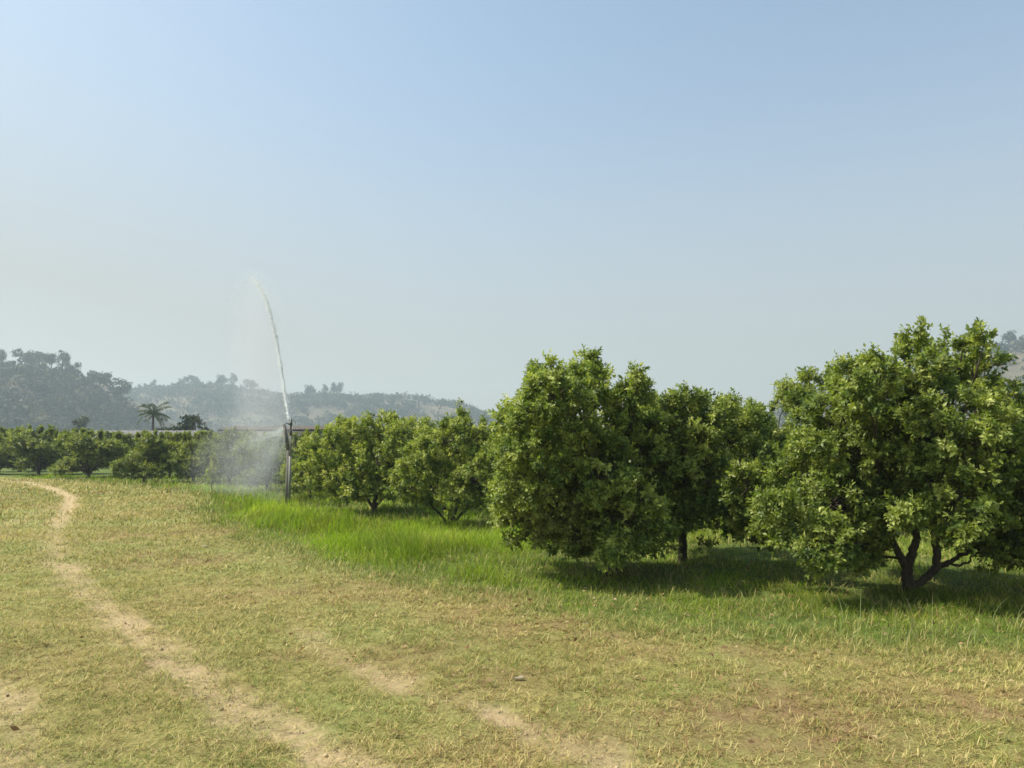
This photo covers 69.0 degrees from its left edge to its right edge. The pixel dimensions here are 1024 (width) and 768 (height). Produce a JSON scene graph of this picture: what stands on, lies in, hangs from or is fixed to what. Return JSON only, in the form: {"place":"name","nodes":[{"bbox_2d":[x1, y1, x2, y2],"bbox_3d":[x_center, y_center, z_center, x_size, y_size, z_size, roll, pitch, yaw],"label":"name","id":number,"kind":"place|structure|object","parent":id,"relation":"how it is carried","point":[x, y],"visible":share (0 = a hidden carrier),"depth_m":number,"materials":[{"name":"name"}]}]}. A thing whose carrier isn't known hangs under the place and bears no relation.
{"place":"outdoors","nodes":[
{"label":"outdoors","id":0,"kind":"place"},
{"bbox_2d":[2,376,177,428],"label":"hill","id":1,"kind":"structure","parent":0,"point":[167,424],"depth_m":377.14,"materials":[{"name":"soil"}]},
{"bbox_2d":[0,349,6,361],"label":"hill tree","id":2,"kind":"object","parent":1,"relation":"on","point":[3,354],"visible":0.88,"depth_m":400.16,"materials":[{"name":"green plant"}]},
{"bbox_2d":[9,348,40,363],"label":"hill tree","id":3,"kind":"object","parent":1,"relation":"on","point":[26,356],"visible":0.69,"depth_m":397.40,"materials":[{"name":"green plant"}]},
{"bbox_2d":[31,351,56,364],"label":"hill tree","id":4,"kind":"object","parent":1,"relation":"on","point":[47,357],"visible":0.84,"depth_m":396.73,"materials":[{"name":"plant"}]},
{"bbox_2d":[53,349,70,367],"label":"hill tree","id":5,"kind":"object","parent":1,"relation":"on","point":[64,358],"visible":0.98,"depth_m":398.01,"materials":[{"name":"plant"}]},
{"bbox_2d":[64,361,82,372],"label":"hill tree","id":6,"kind":"object","parent":1,"relation":"on","point":[70,368],"visible":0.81,"depth_m":398.17,"materials":[{"name":"plant"}]},
{"bbox_2d":[0,357,159,432],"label":"hillside woods","id":7,"kind":"object","parent":1,"relation":"on","point":[117,412],"visible":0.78,"depth_m":361.17,"materials":[{"name":"green plant"}]},
{"bbox_2d":[82,370,113,390],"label":"hill tree","id":8,"kind":"object","parent":1,"relation":"on","point":[94,376],"visible":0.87,"depth_m":396.07,"materials":[{"name":"green plant"}]},
{"bbox_2d":[106,377,132,395],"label":"hill tree","id":9,"kind":"object","parent":1,"relation":"on","point":[119,390],"visible":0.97,"depth_m":396.84,"materials":[{"name":"green plant"}]},
{"bbox_2d":[132,387,479,430],"bbox_3d":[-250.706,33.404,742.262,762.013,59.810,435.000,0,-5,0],"label":"hill","id":10,"kind":"structure","parent":0,"point":[313,412],"depth_m":671.32,"materials":[{"name":"soil"}]},
{"bbox_2d":[182,375,199,381],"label":"hill tree","id":11,"kind":"object","parent":10,"relation":"on","point":[192,378],"visible":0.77,"depth_m":757.23,"materials":[{"name":"plant"}]},
{"bbox_2d":[216,374,227,383],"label":"hill tree","id":12,"kind":"object","parent":10,"relation":"on","point":[223,379],"visible":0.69,"depth_m":757.47,"materials":[{"name":"green plant"}]},
{"bbox_2d":[228,373,237,383],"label":"hill tree","id":13,"kind":"object","parent":10,"relation":"on","point":[234,377],"visible":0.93,"depth_m":758.03,"materials":[{"name":"green plant"}]},
{"bbox_2d":[242,379,258,388],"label":"hill tree","id":14,"kind":"object","parent":10,"relation":"on","point":[251,383],"visible":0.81,"depth_m":758.41,"materials":[{"name":"plant"}]},
{"bbox_2d":[304,384,315,394],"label":"hill tree","id":15,"kind":"object","parent":10,"relation":"on","point":[309,388],"visible":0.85,"depth_m":756.51,"materials":[{"name":"plant"}]},
{"bbox_2d":[122,380,500,433],"bbox_3d":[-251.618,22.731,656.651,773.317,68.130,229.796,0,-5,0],"label":"hillside woods","id":16,"kind":"object","parent":10,"relation":"on","point":[333,399],"visible":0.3,"depth_m":682.70,"materials":[{"name":"plant"}]},
{"bbox_2d":[321,384,328,393],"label":"hill tree","id":17,"kind":"object","parent":10,"relation":"on","point":[325,387],"visible":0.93,"depth_m":757.54,"materials":[{"name":"green plant"}]},
{"bbox_2d":[330,382,343,392],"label":"hill tree","id":18,"kind":"object","parent":10,"relation":"on","point":[335,386],"visible":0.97,"depth_m":757.38,"materials":[{"name":"plant"}]},
{"bbox_2d":[0,455,1023,767],"bbox_3d":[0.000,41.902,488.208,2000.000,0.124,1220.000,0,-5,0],"label":"ground","id":19,"kind":"structure","parent":0,"point":[480,705],"depth_m":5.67,"materials":[{"name":"green plant"}]},
{"bbox_2d":[0,426,26,471],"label":"citrus tree","id":20,"kind":"object","parent":19,"relation":"on","point":[4,457],"visible":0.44,"depth_m":44.12,"materials":[{"name":"green plant"}]},
{"bbox_2d":[3,426,47,467],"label":"citrus tree","id":21,"kind":"object","parent":19,"relation":"on","point":[13,451],"visible":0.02,"depth_m":48.66,"materials":[{"name":"green plant"}]},
{"bbox_2d":[0,424,75,474],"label":"citrus tree","id":22,"kind":"object","parent":19,"relation":"on","point":[21,444],"visible":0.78,"depth_m":41.94,"materials":[{"name":"green plant"}]},
{"bbox_2d":[31,428,80,473],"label":"citrus tree","id":23,"kind":"object","parent":19,"relation":"on","point":[55,432],"visible":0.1,"depth_m":43.19,"materials":[{"name":"green plant"}]},
{"bbox_2d":[47,428,72,444],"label":"citrus tree","id":24,"kind":"object","parent":19,"relation":"on","point":[60,432],"visible":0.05,"depth_m":56.64,"materials":[{"name":"green plant"}]},
{"bbox_2d":[70,416,89,430],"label":"round tree","id":25,"kind":"object","parent":19,"relation":"on","point":[81,422],"visible":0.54,"depth_m":139.24,"materials":[{"name":"green plant"}]},
{"bbox_2d":[47,427,131,477],"bbox_3d":[-21.713,3.588,38.565,3.843,2.736,3.578,-2,-5,24],"label":"citrus tree","id":26,"kind":"object","parent":19,"relation":"on","point":[105,452],"visible":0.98,"depth_m":37.95,"materials":[{"name":"green plant"}]},
{"bbox_2d":[92,430,136,471],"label":"citrus tree","id":27,"kind":"object","parent":19,"relation":"on","point":[118,434],"visible":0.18,"depth_m":41.36,"materials":[{"name":"green plant"}]},
{"bbox_2d":[94,431,139,466],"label":"citrus tree","id":28,"kind":"object","parent":19,"relation":"on","point":[104,435],"visible":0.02,"depth_m":55.23,"materials":[{"name":"green plant"}]},
{"bbox_2d":[70,430,209,466],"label":"long shed","id":29,"kind":"structure","parent":19,"relation":"on","point":[152,431],"depth_m":60.80,"materials":[{"name":"metal"}]},
{"bbox_2d":[109,429,183,482],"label":"citrus tree","id":30,"kind":"object","parent":19,"relation":"on","point":[150,444],"visible":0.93,"depth_m":33.07,"materials":[{"name":"green plant"}]},
{"bbox_2d":[137,402,171,429],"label":"palm tree","id":31,"kind":"object","parent":19,"relation":"on","point":[154,412],"visible":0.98,"depth_m":91.77,"materials":[{"name":"green plant"}]},
{"bbox_2d":[139,431,194,477],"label":"citrus tree","id":32,"kind":"object","parent":19,"relation":"on","point":[174,437],"visible":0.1,"depth_m":39.11,"materials":[{"name":"green plant"}]},
{"bbox_2d":[154,429,225,482],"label":"citrus tree","id":33,"kind":"object","parent":19,"relation":"on","point":[178,460],"visible":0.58,"depth_m":33.23,"materials":[{"name":"green plant"}]},
{"bbox_2d":[173,413,212,431],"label":"round tree","id":34,"kind":"object","parent":19,"relation":"on","point":[193,421],"visible":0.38,"depth_m":77.28,"materials":[{"name":"green plant"}]},
{"bbox_2d":[203,453,220,490],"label":"citrus sapling","id":35,"kind":"object","parent":19,"relation":"on","point":[209,470],"visible":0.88,"depth_m":27.39,"materials":[{"name":"green plant"}]},
{"bbox_2d":[194,425,254,483],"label":"citrus tree","id":36,"kind":"object","parent":19,"relation":"on","point":[221,450],"visible":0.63,"depth_m":32.13,"materials":[{"name":"green plant"}]},
{"bbox_2d":[168,280,297,501],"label":"spray drops","id":37,"kind":"object","parent":19,"relation":"on","point":[246,432],"visible":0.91,"depth_m":25.12,"materials":[{"name":"liquid"}]},
{"bbox_2d":[222,429,270,466],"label":"citrus tree","id":38,"kind":"object","parent":19,"relation":"on","point":[241,433],"visible":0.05,"depth_m":48.52,"materials":[{"name":"green plant"}]},
{"bbox_2d":[231,431,300,489],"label":"citrus tree","id":39,"kind":"object","parent":19,"relation":"on","point":[243,456],"visible":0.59,"depth_m":27.17,"materials":[{"name":"green plant"}]},
{"bbox_2d":[217,426,332,449],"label":"shed","id":40,"kind":"structure","parent":19,"relation":"on","point":[301,429],"depth_m":66.17,"materials":[{"name":"concrete"}]},
{"bbox_2d":[283,424,289,502],"bbox_3d":[-6.319,2.365,20.800,0.255,2.498,0.118,0,-5,0],"label":"concrete post","id":41,"kind":"object","parent":19,"relation":"on","point":[287,456],"visible":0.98,"depth_m":20.79,"materials":[{"name":"concrete"}]},
{"bbox_2d":[231,424,286,493],"bbox_3d":[-7.938,2.448,23.318,1.771,2.247,6.020,3,-5,-29],"label":"side spray","id":42,"kind":"object","parent":41,"relation":"attached to","point":[279,430],"visible":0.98,"depth_m":22.75,"materials":[{"name":"white liquid"}]},
{"bbox_2d":[270,432,306,472],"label":"citrus tree","id":43,"kind":"object","parent":19,"relation":"on","point":[295,439],"visible":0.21,"depth_m":41.74,"materials":[{"name":"green plant"}]},
{"bbox_2d":[285,418,295,502],"bbox_3d":[-6.189,2.230,20.793,0.311,2.566,0.173,0,-5,0],"label":"sprinkler","id":44,"kind":"object","parent":19,"relation":"on","point":[289,473],"visible":0.96,"depth_m":20.71,"materials":[{"name":"metal"}]},
{"bbox_2d":[224,273,290,421],"bbox_3d":[-8.406,-1.723,25.236,1.328,6.252,9.315,3,-5,-31],"label":"water jet","id":45,"kind":"object","parent":44,"relation":"attached to","point":[272,322],"visible":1,"depth_m":23.95},
{"bbox_2d":[0,542,617,767],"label":"clods","id":46,"kind":"object","parent":19,"relation":"on","point":[241,712],"visible":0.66,"depth_m":5.12,"materials":[{"name":"brown soil"}]},
{"bbox_2d":[276,424,342,497],"bbox_3d":[-6.092,2.429,23.157,2.374,2.405,2.719,4,-6,-37],"label":"citrus tree","id":47,"kind":"object","parent":19,"relation":"on","point":[297,479],"visible":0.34,"depth_m":22.46,"materials":[{"name":"green plant"}]},
{"bbox_2d":[297,408,443,512],"bbox_3d":[-3.524,1.952,18.885,3.892,2.755,3.487,0,-5,0],"label":"citrus tree","id":48,"kind":"object","parent":19,"relation":"on","point":[364,469],"visible":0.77,"depth_m":18.07,"materials":[{"name":"green plant"}]},
{"bbox_2d":[381,397,500,523],"bbox_3d":[-1.299,1.663,15.744,2.914,2.796,2.764,0,-5,0],"label":"citrus tree","id":49,"kind":"object","parent":19,"relation":"on","point":[472,469],"visible":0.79,"depth_m":15.37,"materials":[{"name":"green plant"}]},
{"bbox_2d":[437,428,490,488],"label":"citrus tree","id":50,"kind":"object","parent":19,"relation":"on","point":[455,459],"visible":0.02,"depth_m":25.08,"materials":[{"name":"green plant"}]},
{"bbox_2d":[10,544,1023,756],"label":"fallen leaves","id":51,"kind":"object","parent":19,"relation":"on","point":[13,728],"visible":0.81,"depth_m":6.95,"materials":[{"name":"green plant"}]},
{"bbox_2d":[481,343,684,576],"bbox_3d":[0.935,1.009,9.866,2.769,3.163,2.753,0,-5,0],"label":"citrus tree","id":52,"kind":"object","parent":19,"relation":"on","point":[559,466],"visible":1,"depth_m":9.26,"materials":[{"name":"green plant"}]},
{"bbox_2d":[613,380,783,562],"bbox_3d":[2.776,1.345,11.067,2.594,2.699,3.232,0,-5,0],"label":"citrus tree","id":53,"kind":"object","parent":19,"relation":"on","point":[705,451],"visible":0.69,"depth_m":10.07,"materials":[{"name":"green plant"}]},
{"bbox_2d":[723,394,813,515],"bbox_3d":[4.695,1.557,14.190,2.830,2.829,2.213,0,-5,0],"label":"citrus tree","id":54,"kind":"object","parent":19,"relation":"on","point":[779,434],"visible":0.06,"depth_m":13.85,"materials":[{"name":"green plant"}]},
{"bbox_2d":[716,315,1023,591],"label":"citrus tree","id":55,"kind":"object","parent":19,"relation":"on","point":[866,494],"visible":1,"depth_m":8.18,"materials":[{"name":"green plant"}]},
{"bbox_2d":[918,408,977,517],"bbox_3d":[10.012,1.849,17.065,2.959,2.662,3.261,2,-5,-27],"label":"citrus tree","id":56,"kind":"object","parent":19,"relation":"on","point":[951,513],"visible":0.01,"depth_m":16.20,"materials":[{"name":"green plant"}]},
{"bbox_2d":[942,479,1009,511],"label":"citrus tree","id":57,"kind":"object","parent":19,"relation":"on","point":[958,505],"depth_m":15.51,"materials":[{"name":"green plant"}]},
{"bbox_2d":[961,375,1023,524],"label":"citrus tree","id":58,"kind":"object","parent":19,"relation":"on","point":[1017,486],"visible":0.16,"depth_m":8.19,"materials":[{"name":"green plant"}]},
{"bbox_2d":[0,0,1023,418],"label":"sky","id":59,"kind":"structure","parent":0,"point":[435,198],"materials":[{"name":"blue"}]},
{"bbox_2d":[6,474,1023,662],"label":"tall grass","id":60,"kind":"structure","parent":0,"point":[416,536],"depth_m":11.05,"materials":[{"name":"green plant"}]},
{"bbox_2d":[769,346,1023,427],"bbox_3d":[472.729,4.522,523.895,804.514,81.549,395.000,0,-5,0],"label":"hill","id":61,"kind":"structure","parent":0,"point":[1014,370],"depth_m":473.07,"materials":[{"name":"green plant"}]},
{"bbox_2d":[736,335,1023,428],"bbox_3d":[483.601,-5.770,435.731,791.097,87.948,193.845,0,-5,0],"label":"hillside woods","id":62,"kind":"object","parent":61,"relation":"on","point":[1015,343],"visible":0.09,"depth_m":494.19,"materials":[{"name":"green plant"}]},
{"bbox_2d":[1001,330,1016,345],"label":"hill tree","id":63,"kind":"object","parent":61,"relation":"on","point":[1009,336],"visible":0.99,"depth_m":520.39,"materials":[{"name":"green plant"}]}
]}

